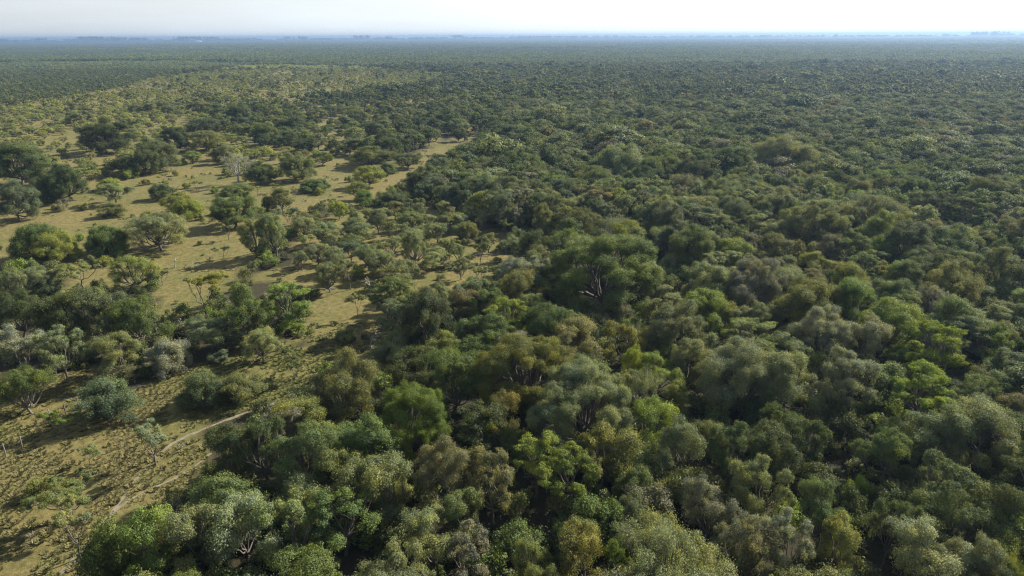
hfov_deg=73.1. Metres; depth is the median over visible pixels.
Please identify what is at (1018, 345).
canopy tree
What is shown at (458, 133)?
canopy tree
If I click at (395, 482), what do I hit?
shrub
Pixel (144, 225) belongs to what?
umbrella tree
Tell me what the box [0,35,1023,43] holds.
hills
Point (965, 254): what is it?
canopy tree
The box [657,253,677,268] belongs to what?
shrub
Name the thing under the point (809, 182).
umbrella tree
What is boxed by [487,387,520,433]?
canopy tree
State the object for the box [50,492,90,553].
umbrella tree
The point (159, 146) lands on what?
canopy tree
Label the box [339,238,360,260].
umbrella tree
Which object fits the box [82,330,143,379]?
canopy tree
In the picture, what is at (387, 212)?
shrub
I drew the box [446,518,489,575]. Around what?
canopy tree
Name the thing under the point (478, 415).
canopy tree
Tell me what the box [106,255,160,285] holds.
umbrella tree
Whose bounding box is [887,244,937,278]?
canopy tree
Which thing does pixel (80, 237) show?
shrub
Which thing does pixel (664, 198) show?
canopy tree
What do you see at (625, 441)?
canopy tree
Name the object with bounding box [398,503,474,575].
canopy tree
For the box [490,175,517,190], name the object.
umbrella tree
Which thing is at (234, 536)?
canopy tree
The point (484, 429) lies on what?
shrub
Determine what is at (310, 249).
umbrella tree
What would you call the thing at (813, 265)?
umbrella tree
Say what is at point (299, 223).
umbrella tree
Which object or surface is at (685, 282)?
shrub
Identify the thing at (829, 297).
canopy tree
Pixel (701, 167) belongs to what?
umbrella tree
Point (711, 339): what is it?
shrub
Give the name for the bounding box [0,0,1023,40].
sky
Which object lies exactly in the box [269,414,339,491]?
canopy tree
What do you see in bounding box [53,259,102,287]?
umbrella tree
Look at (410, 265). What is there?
umbrella tree
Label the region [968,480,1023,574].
canopy tree
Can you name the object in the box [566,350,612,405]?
canopy tree
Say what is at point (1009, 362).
canopy tree
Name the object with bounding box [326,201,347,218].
umbrella tree
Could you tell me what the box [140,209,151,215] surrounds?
shrub
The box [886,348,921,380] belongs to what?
canopy tree
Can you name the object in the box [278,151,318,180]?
canopy tree
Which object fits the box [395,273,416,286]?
umbrella tree
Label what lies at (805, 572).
canopy tree
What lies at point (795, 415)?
shrub
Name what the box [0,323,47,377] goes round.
canopy tree
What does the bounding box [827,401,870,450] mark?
tree
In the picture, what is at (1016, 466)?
canopy tree
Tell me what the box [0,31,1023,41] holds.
treeline
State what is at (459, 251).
umbrella tree
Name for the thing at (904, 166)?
umbrella tree
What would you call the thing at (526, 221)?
shrub
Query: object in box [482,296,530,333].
canopy tree
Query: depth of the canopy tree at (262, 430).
63.34 m
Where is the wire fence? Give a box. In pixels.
[0,372,112,456]
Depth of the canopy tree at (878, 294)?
101.79 m
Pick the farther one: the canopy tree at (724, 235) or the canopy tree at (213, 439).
the canopy tree at (724, 235)
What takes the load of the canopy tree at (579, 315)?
on the ground at (332, 306)
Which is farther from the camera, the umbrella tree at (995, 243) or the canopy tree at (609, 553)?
the umbrella tree at (995, 243)
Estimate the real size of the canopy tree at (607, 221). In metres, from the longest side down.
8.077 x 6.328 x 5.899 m
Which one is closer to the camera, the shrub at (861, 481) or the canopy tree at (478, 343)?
the shrub at (861, 481)
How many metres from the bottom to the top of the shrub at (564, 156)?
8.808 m
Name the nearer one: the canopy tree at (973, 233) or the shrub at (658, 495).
the shrub at (658, 495)
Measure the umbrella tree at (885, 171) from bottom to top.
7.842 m
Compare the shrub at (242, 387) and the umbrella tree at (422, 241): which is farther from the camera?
the umbrella tree at (422, 241)
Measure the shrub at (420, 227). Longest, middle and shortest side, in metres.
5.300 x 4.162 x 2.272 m
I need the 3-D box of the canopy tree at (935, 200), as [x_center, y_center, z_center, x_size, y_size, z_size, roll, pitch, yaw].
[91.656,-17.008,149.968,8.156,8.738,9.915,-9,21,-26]
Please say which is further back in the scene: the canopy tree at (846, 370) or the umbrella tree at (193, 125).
the umbrella tree at (193, 125)
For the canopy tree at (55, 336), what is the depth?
83.43 m
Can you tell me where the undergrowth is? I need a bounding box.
[0,161,1023,575]
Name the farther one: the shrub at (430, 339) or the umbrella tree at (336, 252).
the umbrella tree at (336, 252)
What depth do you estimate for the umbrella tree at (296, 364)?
85.28 m
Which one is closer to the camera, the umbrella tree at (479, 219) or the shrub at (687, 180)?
the umbrella tree at (479, 219)
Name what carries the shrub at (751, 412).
on the ground at (332, 306)
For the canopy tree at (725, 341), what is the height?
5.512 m
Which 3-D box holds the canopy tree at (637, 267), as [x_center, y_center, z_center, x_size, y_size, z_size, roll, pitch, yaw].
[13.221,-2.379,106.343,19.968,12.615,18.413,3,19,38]
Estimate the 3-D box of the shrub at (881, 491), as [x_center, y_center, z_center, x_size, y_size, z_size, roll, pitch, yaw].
[33.256,18.490,59.392,4.363,4.857,6.175,-8,21,-11]
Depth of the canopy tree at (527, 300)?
99.66 m
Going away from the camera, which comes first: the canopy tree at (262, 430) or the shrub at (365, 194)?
the canopy tree at (262, 430)
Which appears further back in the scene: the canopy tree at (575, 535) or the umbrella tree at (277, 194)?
the umbrella tree at (277, 194)
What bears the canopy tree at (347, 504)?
on the ground at (332, 306)
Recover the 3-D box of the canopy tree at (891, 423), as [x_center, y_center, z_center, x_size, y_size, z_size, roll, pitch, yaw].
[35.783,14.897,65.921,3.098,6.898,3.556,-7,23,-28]
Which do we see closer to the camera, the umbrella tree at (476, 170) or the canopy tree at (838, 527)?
the canopy tree at (838, 527)
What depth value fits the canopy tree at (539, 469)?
61.54 m
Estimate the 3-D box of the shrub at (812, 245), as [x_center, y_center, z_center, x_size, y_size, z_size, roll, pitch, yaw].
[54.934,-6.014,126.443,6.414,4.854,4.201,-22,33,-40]
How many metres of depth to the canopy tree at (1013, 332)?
88.11 m
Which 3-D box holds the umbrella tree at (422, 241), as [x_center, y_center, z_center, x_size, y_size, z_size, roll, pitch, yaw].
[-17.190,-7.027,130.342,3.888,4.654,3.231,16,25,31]
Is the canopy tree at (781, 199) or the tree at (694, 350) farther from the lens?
the canopy tree at (781, 199)
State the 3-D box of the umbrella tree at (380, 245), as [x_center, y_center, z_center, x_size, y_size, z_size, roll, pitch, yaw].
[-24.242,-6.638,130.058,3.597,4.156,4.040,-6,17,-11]
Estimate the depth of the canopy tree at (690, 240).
120.12 m
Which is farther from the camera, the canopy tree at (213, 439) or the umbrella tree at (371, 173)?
the umbrella tree at (371, 173)
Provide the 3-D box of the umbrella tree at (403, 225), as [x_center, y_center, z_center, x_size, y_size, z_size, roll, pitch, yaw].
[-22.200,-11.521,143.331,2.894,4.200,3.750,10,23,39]
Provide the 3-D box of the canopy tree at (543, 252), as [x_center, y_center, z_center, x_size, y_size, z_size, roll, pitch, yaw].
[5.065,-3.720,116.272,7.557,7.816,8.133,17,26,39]
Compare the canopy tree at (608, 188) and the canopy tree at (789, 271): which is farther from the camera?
the canopy tree at (608, 188)
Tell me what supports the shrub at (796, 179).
on the ground at (332, 306)
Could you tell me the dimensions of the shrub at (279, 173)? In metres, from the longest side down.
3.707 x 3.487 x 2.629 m
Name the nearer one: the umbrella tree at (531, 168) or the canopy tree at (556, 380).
the canopy tree at (556, 380)
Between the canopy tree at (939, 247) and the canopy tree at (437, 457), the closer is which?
the canopy tree at (437, 457)
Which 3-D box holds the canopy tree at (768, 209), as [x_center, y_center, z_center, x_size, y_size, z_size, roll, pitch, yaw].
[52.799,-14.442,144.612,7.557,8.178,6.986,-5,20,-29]
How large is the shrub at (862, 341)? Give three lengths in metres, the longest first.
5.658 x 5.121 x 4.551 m
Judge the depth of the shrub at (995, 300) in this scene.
102.16 m
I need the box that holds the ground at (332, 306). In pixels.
[0,36,1023,575]
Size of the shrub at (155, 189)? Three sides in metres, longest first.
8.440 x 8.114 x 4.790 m
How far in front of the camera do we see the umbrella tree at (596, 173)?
172.70 m
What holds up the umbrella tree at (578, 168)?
on the ground at (332, 306)
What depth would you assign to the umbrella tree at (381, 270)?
114.84 m
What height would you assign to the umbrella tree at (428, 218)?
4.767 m
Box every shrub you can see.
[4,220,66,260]
[19,475,60,502]
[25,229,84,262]
[28,177,55,202]
[30,275,59,298]
[50,203,65,211]
[56,199,68,208]
[66,372,147,424]
[72,233,84,241]
[72,506,144,575]
[78,203,88,210]
[81,224,132,258]
[87,254,100,265]
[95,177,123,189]
[95,202,130,216]
[96,255,113,265]
[116,167,139,178]
[128,564,169,575]
[140,179,150,184]
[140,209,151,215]
[143,335,195,380]
[148,183,177,199]
[169,368,234,411]
[170,198,205,219]
[171,564,205,575]
[174,339,195,357]
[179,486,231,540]
[181,182,191,188]
[193,213,204,220]
[204,369,268,405]
[206,349,228,364]
[209,186,218,193]
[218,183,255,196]
[237,189,249,196]
[260,195,277,211]
[268,469,335,527]
[274,169,284,176]
[298,178,331,193]
[301,418,338,453]
[314,187,325,194]
[335,326,356,345]
[353,189,376,204]
[362,396,396,427]
[367,321,416,360]
[370,506,425,571]
[373,189,414,208]
[375,475,406,502]
[377,161,396,176]
[379,275,389,284]
[382,208,396,215]
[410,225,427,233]
[411,401,453,424]
[424,163,436,171]
[424,336,440,369]
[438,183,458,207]
[450,344,479,376]
[452,405,499,445]
[464,396,500,433]
[473,235,489,243]
[478,155,492,169]
[486,514,549,565]
[488,425,524,467]
[502,245,517,253]
[517,208,532,227]
[540,435,580,478]
[544,389,584,422]
[546,293,567,307]
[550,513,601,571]
[555,152,572,165]
[564,292,595,313]
[564,491,623,538]
[565,301,582,313]
[582,309,607,341]
[590,297,613,327]
[596,358,609,373]
[599,216,626,233]
[600,439,664,482]
[602,163,616,172]
[607,529,647,562]
[611,462,657,521]
[613,302,635,328]
[618,313,647,339]
[620,366,648,407]
[620,479,678,524]
[621,177,645,189]
[625,301,659,328]
[630,298,654,321]
[638,516,689,567]
[640,155,663,170]
[651,341,679,371]
[652,460,699,509]
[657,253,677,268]
[665,255,685,275]
[669,171,702,195]
[674,262,690,289]
[679,480,736,529]
[682,275,709,289]
[682,463,726,504]
[687,331,718,367]
[687,417,725,460]
[693,172,706,182]
[694,332,710,349]
[699,152,712,160]
[726,299,745,324]
[736,417,814,472]
[738,176,757,185]
[740,252,766,260]
[740,392,785,425]
[748,305,768,333]
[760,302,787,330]
[764,173,776,186]
[768,235,808,256]
[773,322,821,351]
[782,410,808,451]
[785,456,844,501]
[787,157,804,171]
[790,172,806,187]
[798,347,831,379]
[801,241,824,267]
[815,397,841,430]
[819,357,856,391]
[822,565,854,575]
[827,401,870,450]
[833,181,846,194]
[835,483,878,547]
[844,472,877,501]
[853,320,883,343]
[860,143,886,158]
[868,477,930,526]
[875,361,905,393]
[905,423,934,463]
[931,376,966,409]
[935,465,977,502]
[939,152,949,162]
[939,161,955,170]
[985,280,997,296]
[988,279,1016,303]
[991,299,1015,311]
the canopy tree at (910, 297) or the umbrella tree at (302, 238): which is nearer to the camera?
the canopy tree at (910, 297)
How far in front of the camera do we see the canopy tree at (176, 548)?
53.99 m
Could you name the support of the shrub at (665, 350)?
on the ground at (332, 306)
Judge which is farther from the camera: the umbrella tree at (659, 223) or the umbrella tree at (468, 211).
the umbrella tree at (468, 211)
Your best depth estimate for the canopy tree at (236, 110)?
325.24 m
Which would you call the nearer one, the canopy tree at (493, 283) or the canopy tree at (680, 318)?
the canopy tree at (680, 318)
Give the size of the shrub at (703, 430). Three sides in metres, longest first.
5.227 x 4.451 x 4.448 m
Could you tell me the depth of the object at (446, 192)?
170.06 m
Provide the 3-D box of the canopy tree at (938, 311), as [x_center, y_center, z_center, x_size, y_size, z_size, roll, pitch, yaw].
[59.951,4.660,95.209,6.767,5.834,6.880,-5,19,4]
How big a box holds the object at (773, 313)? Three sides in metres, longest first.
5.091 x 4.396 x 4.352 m
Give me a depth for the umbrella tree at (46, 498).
59.05 m
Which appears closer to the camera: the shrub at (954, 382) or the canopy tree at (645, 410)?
the canopy tree at (645, 410)
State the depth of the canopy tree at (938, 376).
71.96 m
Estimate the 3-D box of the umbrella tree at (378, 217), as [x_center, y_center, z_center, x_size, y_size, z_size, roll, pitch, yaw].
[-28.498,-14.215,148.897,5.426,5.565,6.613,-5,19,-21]
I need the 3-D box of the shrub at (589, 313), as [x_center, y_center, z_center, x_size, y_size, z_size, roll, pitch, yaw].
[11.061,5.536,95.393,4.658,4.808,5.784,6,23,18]
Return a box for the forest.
[0,37,1023,575]
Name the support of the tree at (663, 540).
on the ground at (332, 306)
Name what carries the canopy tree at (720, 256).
on the ground at (332, 306)
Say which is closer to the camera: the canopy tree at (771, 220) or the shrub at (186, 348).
the shrub at (186, 348)
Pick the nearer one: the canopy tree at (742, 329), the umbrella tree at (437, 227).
the canopy tree at (742, 329)
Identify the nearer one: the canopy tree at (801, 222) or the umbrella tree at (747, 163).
the canopy tree at (801, 222)
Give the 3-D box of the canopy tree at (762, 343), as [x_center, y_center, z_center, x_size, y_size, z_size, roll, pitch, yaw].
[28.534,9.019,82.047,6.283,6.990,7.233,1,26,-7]
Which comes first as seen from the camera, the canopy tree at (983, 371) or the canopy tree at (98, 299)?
the canopy tree at (983, 371)
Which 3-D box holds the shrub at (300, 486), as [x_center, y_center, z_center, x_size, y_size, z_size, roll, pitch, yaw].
[-18.280,18.456,59.811,6.492,5.498,5.271,11,27,35]
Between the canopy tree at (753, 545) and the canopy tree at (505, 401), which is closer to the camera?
the canopy tree at (753, 545)
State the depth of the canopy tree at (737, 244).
116.92 m
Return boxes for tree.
[0,140,57,184]
[0,178,42,219]
[0,266,27,298]
[0,286,41,339]
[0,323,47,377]
[0,364,59,413]
[17,266,60,291]
[18,285,95,337]
[20,470,98,518]
[25,531,36,543]
[30,324,88,382]
[36,409,80,436]
[38,162,89,201]
[41,354,63,375]
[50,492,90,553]
[52,333,90,357]
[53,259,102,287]
[68,284,130,341]
[73,116,139,152]
[76,443,101,463]
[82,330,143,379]
[96,183,134,202]
[103,294,176,339]
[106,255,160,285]
[115,500,180,575]
[117,360,153,384]
[122,211,189,249]
[125,570,161,575]
[129,143,160,174]
[129,417,168,464]
[132,136,181,168]
[145,269,169,284]
[145,508,193,561]
[157,126,190,149]
[157,190,192,212]
[162,501,231,575]
[181,150,202,163]
[182,118,220,131]
[182,469,269,556]
[183,270,229,313]
[183,314,205,340]
[184,316,246,351]
[188,130,227,150]
[200,420,257,482]
[201,489,285,564]
[206,193,265,226]
[207,143,234,163]
[211,246,229,256]
[213,223,233,239]
[220,153,256,182]
[223,278,273,345]
[224,414,285,479]
[225,104,250,123]
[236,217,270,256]
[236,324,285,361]
[244,160,277,183]
[244,496,318,569]
[247,122,279,141]
[250,296,274,322]
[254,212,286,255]
[254,541,360,575]
[260,405,304,457]
[264,187,296,210]
[267,282,310,332]
[268,392,327,454]
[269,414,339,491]
[273,207,298,225]
[277,116,310,128]
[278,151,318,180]
[283,355,303,378]
[287,139,317,150]
[290,215,315,235]
[291,249,309,270]
[296,233,315,252]
[302,419,338,461]
[303,243,329,264]
[304,214,318,229]
[306,344,384,424]
[306,486,381,556]
[308,152,334,164]
[308,220,337,243]
[310,446,365,493]
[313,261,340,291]
[322,229,344,249]
[323,246,347,265]
[323,411,401,485]
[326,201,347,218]
[326,452,396,520]
[332,257,349,280]
[335,258,358,289]
[339,217,378,239]
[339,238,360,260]
[340,218,353,232]
[340,233,365,246]
[345,181,370,196]
[346,145,396,165]
[346,292,363,316]
[351,165,387,184]
[353,243,383,267]
[355,378,379,401]
[355,535,435,575]
[358,450,416,527]
[361,208,372,219]
[365,248,397,277]
[365,276,410,321]
[367,209,389,233]
[370,329,377,347]
[372,129,403,160]
[373,207,387,215]
[373,298,419,331]
[374,264,396,289]
[374,379,452,465]
[376,242,391,253]
[382,344,439,389]
[383,276,410,294]
[383,287,414,320]
[384,201,403,219]
[386,235,400,250]
[393,152,423,167]
[395,210,424,227]
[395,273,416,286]
[395,349,427,387]
[396,226,424,238]
[396,258,417,278]
[397,285,458,346]
[398,222,408,235]
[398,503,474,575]
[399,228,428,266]
[400,207,413,220]
[403,166,433,194]
[403,267,419,283]
[405,198,424,207]
[411,240,428,257]
[411,432,480,514]
[418,173,438,199]
[421,245,453,268]
[422,214,448,229]
[422,345,483,414]
[423,222,448,241]
[424,173,448,199]
[425,157,449,165]
[428,329,460,367]
[435,200,450,214]
[435,280,456,308]
[437,164,450,173]
[438,293,461,329]
[439,238,455,258]
[440,212,458,231]
[440,484,485,536]
[446,118,471,131]
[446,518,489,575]
[447,128,467,140]
[448,285,489,334]
[449,242,465,258]
[450,180,481,202]
[450,310,510,351]
[451,211,468,225]
[451,222,471,236]
[452,257,471,279]
[452,278,489,307]
[454,238,471,245]
[455,398,507,465]
[457,220,481,242]
[459,329,504,370]
[462,160,475,168]
[462,204,479,221]
[463,442,517,524]
[466,170,496,194]
[467,262,490,279]
[467,286,510,321]
[468,167,482,172]
[468,278,502,315]
[472,242,490,264]
[472,333,574,412]
[474,208,494,227]
[474,215,487,234]
[476,181,493,191]
[477,160,490,168]
[480,232,498,252]
[481,183,519,224]
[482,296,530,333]
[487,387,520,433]
[488,261,508,281]
[489,192,517,230]
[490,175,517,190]
[494,330,540,363]
[496,255,536,289]
[498,240,521,256]
[498,267,534,313]
[499,150,517,162]
[499,219,512,237]
[499,233,521,254]
[503,176,531,188]
[504,267,535,294]
[506,226,526,237]
[508,146,540,171]
[509,533,558,575]
[510,188,533,209]
[513,430,560,498]
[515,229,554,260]
[515,293,546,321]
[515,301,574,342]
[518,165,543,176]
[524,178,552,192]
[524,255,550,281]
[525,354,637,455]
[526,191,561,215]
[526,242,555,274]
[527,201,553,236]
[527,249,543,277]
[529,158,546,167]
[531,168,549,176]
[531,285,554,303]
[533,163,551,171]
[533,272,559,301]
[535,226,552,236]
[536,314,602,361]
[539,247,595,291]
[541,233,666,313]
[545,362,580,408]
[546,177,569,190]
[546,235,598,270]
[547,235,575,252]
[547,441,599,510]
[548,169,566,179]
[548,227,582,240]
[549,206,572,230]
[551,217,587,238]
[555,196,584,211]
[555,306,583,319]
[555,514,608,575]
[557,180,581,196]
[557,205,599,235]
[559,155,585,169]
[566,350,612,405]
[568,164,584,177]
[570,233,593,241]
[573,165,612,177]
[573,178,596,184]
[576,167,613,184]
[576,418,648,487]
[585,161,605,168]
[585,189,616,210]
[586,195,611,222]
[589,182,618,200]
[589,211,601,228]
[591,229,609,238]
[593,140,644,174]
[593,177,622,188]
[594,259,626,284]
[594,372,633,408]
[595,213,622,233]
[596,204,616,219]
[599,318,645,366]
[601,223,628,235]
[601,250,637,271]
[602,535,632,575]
[607,502,741,575]
[610,175,625,184]
[612,218,649,240]
[613,488,645,534]
[619,343,643,378]
[622,170,639,179]
[622,323,651,349]
[623,165,658,180]
[623,394,679,451]
[624,230,644,240]
[625,260,658,298]
[625,365,666,400]
[626,184,648,191]
[627,552,714,575]
[635,192,662,211]
[638,349,685,397]
[643,185,672,199]
[643,300,708,349]
[644,144,678,157]
[645,193,676,232]
[646,200,695,244]
[647,218,672,242]
[647,225,672,254]
[647,253,656,260]
[647,267,678,298]
[650,167,678,180]
[651,228,681,253]
[651,282,670,308]
[652,284,685,312]
[652,413,708,469]
[654,219,687,256]
[655,153,680,165]
[657,185,671,194]
[659,378,689,419]
[663,286,729,335]
[666,158,715,179]
[666,223,716,268]
[668,336,712,384]
[670,196,696,205]
[674,202,722,231]
[679,278,697,298]
[681,471,748,548]
[685,195,724,227]
[685,254,730,284]
[687,180,715,195]
[692,261,735,301]
[692,334,782,411]
[698,178,726,197]
[702,178,751,194]
[703,211,729,226]
[703,250,742,273]
[705,230,719,251]
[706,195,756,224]
[707,419,771,491]
[708,186,744,202]
[708,511,782,575]
[711,145,755,170]
[714,214,737,235]
[715,232,729,251]
[715,235,755,266]
[715,301,742,338]
[720,317,783,352]
[720,336,747,346]
[723,317,756,337]
[725,256,789,308]
[726,167,744,174]
[727,175,739,182]
[728,299,772,339]
[728,452,796,516]
[729,171,747,177]
[732,336,774,387]
[734,417,806,487]
[739,213,768,241]
[742,157,759,166]
[746,254,761,264]
[748,173,762,180]
[749,348,829,415]
[750,135,818,171]
[752,185,799,221]
[752,195,774,217]
[753,199,779,223]
[754,186,775,194]
[756,219,794,239]
[757,400,791,434]
[758,219,794,247]
[758,231,794,265]
[760,185,799,202]
[760,505,815,574]
[763,261,808,293]
[770,277,835,330]
[770,330,812,380]
[773,558,843,575]
[774,254,800,273]
[777,200,850,249]
[779,274,847,319]
[780,168,807,178]
[780,416,832,463]
[786,154,814,165]
[786,304,852,355]
[794,268,827,286]
[795,198,836,228]
[796,475,854,547]
[799,251,837,272]
[802,164,820,172]
[802,343,881,411]
[803,174,830,193]
[808,166,834,174]
[808,261,822,279]
[810,508,862,575]
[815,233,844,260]
[824,169,851,184]
[824,215,859,247]
[829,233,872,262]
[830,259,869,296]
[831,272,879,323]
[836,311,895,362]
[840,194,908,230]
[841,214,869,235]
[844,153,872,164]
[844,178,873,193]
[844,192,874,215]
[846,250,879,276]
[848,423,916,486]
[855,174,873,180]
[855,295,925,360]
[856,209,899,239]
[856,281,883,311]
[857,249,891,277]
[860,361,906,410]
[862,497,926,569]
[863,233,899,254]
[864,171,886,178]
[864,175,906,190]
[865,187,882,195]
[865,293,927,338]
[866,415,913,470]
[869,277,916,308]
[870,260,888,280]
[870,276,925,312]
[871,217,936,262]
[875,169,893,176]
[877,259,921,288]
[878,147,904,158]
[883,167,911,178]
[884,165,902,171]
[884,358,956,418]
[884,512,987,575]
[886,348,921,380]
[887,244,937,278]
[891,259,925,289]
[893,211,917,225]
[896,164,912,168]
[898,174,936,203]
[902,165,930,171]
[902,318,971,383]
[903,244,952,264]
[904,480,1021,574]
[905,398,984,467]
[908,396,955,436]
[910,168,930,178]
[911,190,959,220]
[913,150,947,161]
[913,325,937,344]
[915,252,959,288]
[915,254,985,309]
[916,293,990,351]
[916,448,996,528]
[917,164,934,170]
[917,285,948,314]
[923,529,1014,575]
[926,220,946,244]
[926,250,962,269]
[926,332,971,371]
[930,222,978,252]
[931,306,959,316]
[937,389,1023,474]
[939,315,996,360]
[942,392,996,450]
[944,196,994,225]
[946,248,984,274]
[948,226,987,245]
[948,306,996,355]
[950,190,971,204]
[951,370,1009,404]
[960,368,1022,410]
[965,172,1012,192]
[966,284,997,310]
[968,363,1003,401]
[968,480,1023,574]
[971,225,1001,240]
[971,245,1023,291]
[972,302,1022,335]
[972,530,1023,575]
[975,191,1023,212]
[978,404,1023,470]
[980,319,1020,348]
[981,320,1013,370]
[981,346,1023,394]
[983,454,1023,499]
[984,300,1023,330]
[985,238,1011,251]
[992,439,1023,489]
[994,172,1018,181]
[994,391,1023,440]
[995,215,1023,248]
[999,252,1019,277]
[1000,550,1023,575]
[1004,155,1023,168]
[1006,336,1023,353]
[1007,181,1023,195]
[1011,288,1023,304]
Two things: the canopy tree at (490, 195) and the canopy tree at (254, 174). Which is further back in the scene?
the canopy tree at (254, 174)
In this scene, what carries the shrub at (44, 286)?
on the ground at (332, 306)
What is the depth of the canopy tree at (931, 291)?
98.47 m
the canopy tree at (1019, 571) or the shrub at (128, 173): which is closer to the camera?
the canopy tree at (1019, 571)
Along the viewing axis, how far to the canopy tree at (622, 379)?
74.31 m
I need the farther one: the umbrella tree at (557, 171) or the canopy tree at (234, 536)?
the umbrella tree at (557, 171)
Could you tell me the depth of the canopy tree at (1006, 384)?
74.38 m
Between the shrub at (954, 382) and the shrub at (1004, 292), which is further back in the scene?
the shrub at (1004, 292)
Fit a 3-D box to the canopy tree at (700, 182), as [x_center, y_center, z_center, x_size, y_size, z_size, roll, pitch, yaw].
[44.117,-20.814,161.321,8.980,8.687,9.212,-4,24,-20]
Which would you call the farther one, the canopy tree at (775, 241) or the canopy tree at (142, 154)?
the canopy tree at (142, 154)
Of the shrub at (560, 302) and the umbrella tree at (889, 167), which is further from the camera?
the umbrella tree at (889, 167)
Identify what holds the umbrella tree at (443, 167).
on the ground at (332, 306)
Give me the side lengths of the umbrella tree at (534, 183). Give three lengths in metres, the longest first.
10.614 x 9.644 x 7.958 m
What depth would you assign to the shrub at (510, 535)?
55.18 m
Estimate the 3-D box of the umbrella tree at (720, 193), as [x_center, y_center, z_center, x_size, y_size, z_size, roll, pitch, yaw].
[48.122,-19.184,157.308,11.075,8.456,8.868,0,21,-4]
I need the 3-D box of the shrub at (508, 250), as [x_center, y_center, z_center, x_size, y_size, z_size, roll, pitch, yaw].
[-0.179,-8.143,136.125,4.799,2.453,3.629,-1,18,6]
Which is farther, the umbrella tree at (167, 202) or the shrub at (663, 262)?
the umbrella tree at (167, 202)
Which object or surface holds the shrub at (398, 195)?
on the ground at (332, 306)
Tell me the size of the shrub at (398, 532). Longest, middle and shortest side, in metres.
5.548 x 5.257 x 4.338 m
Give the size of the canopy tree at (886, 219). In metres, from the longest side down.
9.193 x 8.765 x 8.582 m
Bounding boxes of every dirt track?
[59,388,308,575]
[59,453,211,572]
[63,382,146,399]
[369,273,396,357]
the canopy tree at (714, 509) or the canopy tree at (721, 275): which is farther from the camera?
the canopy tree at (721, 275)
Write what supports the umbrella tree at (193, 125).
on the ground at (332, 306)
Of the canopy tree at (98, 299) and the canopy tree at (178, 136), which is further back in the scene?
the canopy tree at (178, 136)
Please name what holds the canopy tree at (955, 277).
on the ground at (332, 306)
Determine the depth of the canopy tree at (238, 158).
198.41 m
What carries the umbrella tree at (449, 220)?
on the ground at (332, 306)
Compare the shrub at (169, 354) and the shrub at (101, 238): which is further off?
the shrub at (101, 238)
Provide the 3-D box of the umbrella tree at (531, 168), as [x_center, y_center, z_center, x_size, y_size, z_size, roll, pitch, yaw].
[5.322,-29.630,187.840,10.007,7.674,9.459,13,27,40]
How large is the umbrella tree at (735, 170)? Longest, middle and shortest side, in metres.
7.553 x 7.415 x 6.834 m
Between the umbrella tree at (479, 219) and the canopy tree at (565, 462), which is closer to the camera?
the canopy tree at (565, 462)
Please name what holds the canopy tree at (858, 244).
on the ground at (332, 306)
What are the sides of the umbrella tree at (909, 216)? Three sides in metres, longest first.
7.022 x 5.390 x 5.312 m
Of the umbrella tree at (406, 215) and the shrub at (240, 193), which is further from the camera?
the shrub at (240, 193)
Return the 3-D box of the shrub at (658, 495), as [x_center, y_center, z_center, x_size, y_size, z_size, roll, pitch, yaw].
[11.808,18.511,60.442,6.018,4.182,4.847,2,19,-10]
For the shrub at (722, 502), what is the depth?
58.66 m
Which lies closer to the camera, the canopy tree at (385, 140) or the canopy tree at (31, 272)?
the canopy tree at (31, 272)
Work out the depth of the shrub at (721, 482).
62.00 m
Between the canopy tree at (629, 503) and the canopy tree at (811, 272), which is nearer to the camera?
the canopy tree at (629, 503)
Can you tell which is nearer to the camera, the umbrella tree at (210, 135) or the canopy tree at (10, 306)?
the canopy tree at (10, 306)
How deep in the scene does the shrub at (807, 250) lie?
129.14 m
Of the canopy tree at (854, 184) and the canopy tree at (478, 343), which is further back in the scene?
the canopy tree at (854, 184)
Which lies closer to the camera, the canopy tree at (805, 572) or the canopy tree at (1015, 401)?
the canopy tree at (805, 572)
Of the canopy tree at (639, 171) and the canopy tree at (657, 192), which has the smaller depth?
the canopy tree at (657, 192)
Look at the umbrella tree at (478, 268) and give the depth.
114.93 m
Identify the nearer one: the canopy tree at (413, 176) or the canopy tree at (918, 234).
the canopy tree at (918, 234)
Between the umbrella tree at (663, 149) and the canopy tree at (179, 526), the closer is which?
the canopy tree at (179, 526)
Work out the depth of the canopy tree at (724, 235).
127.36 m
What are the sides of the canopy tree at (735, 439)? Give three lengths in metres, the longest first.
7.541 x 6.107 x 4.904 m
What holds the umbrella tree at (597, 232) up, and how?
on the ground at (332, 306)
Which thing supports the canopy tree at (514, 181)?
on the ground at (332, 306)
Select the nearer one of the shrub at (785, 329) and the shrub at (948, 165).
the shrub at (785, 329)
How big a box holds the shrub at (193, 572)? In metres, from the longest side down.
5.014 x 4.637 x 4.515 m
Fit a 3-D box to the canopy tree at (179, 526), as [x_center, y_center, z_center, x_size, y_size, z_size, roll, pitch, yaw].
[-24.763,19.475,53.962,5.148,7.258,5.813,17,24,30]
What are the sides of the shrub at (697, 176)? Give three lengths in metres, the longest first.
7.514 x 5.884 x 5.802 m
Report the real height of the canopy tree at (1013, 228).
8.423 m
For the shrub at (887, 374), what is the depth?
81.61 m
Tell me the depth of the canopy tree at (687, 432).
65.29 m
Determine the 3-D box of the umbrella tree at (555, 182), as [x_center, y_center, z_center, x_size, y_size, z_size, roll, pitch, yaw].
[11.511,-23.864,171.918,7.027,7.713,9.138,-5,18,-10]

